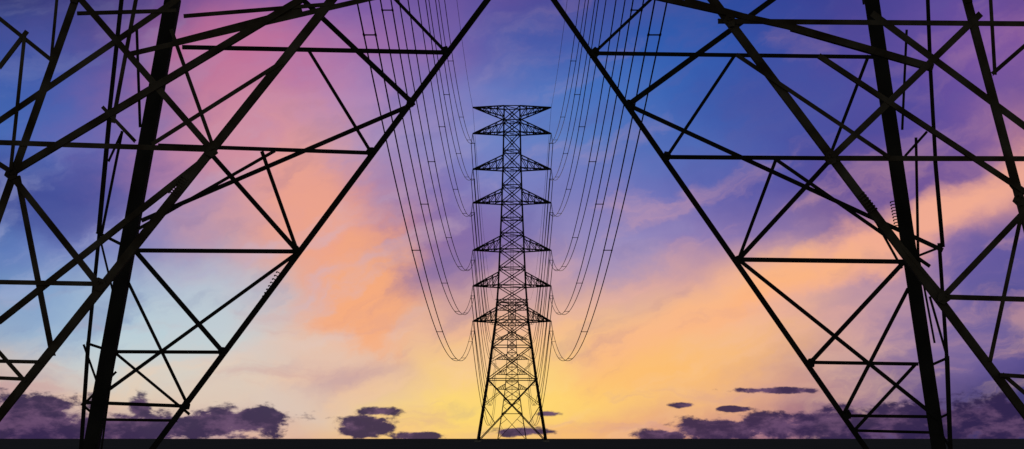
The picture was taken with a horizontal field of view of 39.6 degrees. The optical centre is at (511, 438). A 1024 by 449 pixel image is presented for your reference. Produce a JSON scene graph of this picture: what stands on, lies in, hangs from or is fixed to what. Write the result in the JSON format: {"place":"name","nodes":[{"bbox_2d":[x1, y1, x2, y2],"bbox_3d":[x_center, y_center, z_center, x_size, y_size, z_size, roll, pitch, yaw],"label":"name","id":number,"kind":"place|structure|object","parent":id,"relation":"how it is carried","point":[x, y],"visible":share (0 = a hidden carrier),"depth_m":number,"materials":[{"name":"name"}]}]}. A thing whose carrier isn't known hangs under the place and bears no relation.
{"place":"outdoors","nodes":[
{"label":"outdoors","id":0,"kind":"place"},
{"bbox_2d":[0,439,1023,448],"bbox_3d":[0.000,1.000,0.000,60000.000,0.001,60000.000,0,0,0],"label":"ground","id":1,"kind":"structure","parent":0,"point":[512,444],"depth_m":242.45,"materials":[{"name":"black"}]},
{"bbox_2d":[0,0,1023,448],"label":"transmission tower","id":2,"kind":"structure","parent":1,"relation":"on","point":[156,96],"depth_m":38.99,"materials":[{"name":"metal"}]},
{"bbox_2d":[357,0,666,425],"bbox_3d":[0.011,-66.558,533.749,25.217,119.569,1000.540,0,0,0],"label":"power lines","id":3,"kind":"object","parent":2,"relation":"attached to","point":[392,10],"visible":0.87,"depth_m":225.15,"materials":[{"name":"metal"}]},
{"bbox_2d":[470,105,553,441],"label":"transmission tower","id":4,"kind":"structure","parent":1,"relation":"on","point":[503,203],"depth_m":433.37,"materials":[{"name":"metal"}]},
{"bbox_2d":[495,299,528,439],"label":"transmission tower","id":5,"kind":"structure","parent":1,"relation":"on","point":[511,364],"depth_m":1032.10,"materials":[{"name":"metal"}]},
{"bbox_2d":[0,0,1023,438],"label":"sky","id":6,"kind":"structure","parent":0,"point":[677,344],"materials":[{"name":"multicoloured"}]}
]}

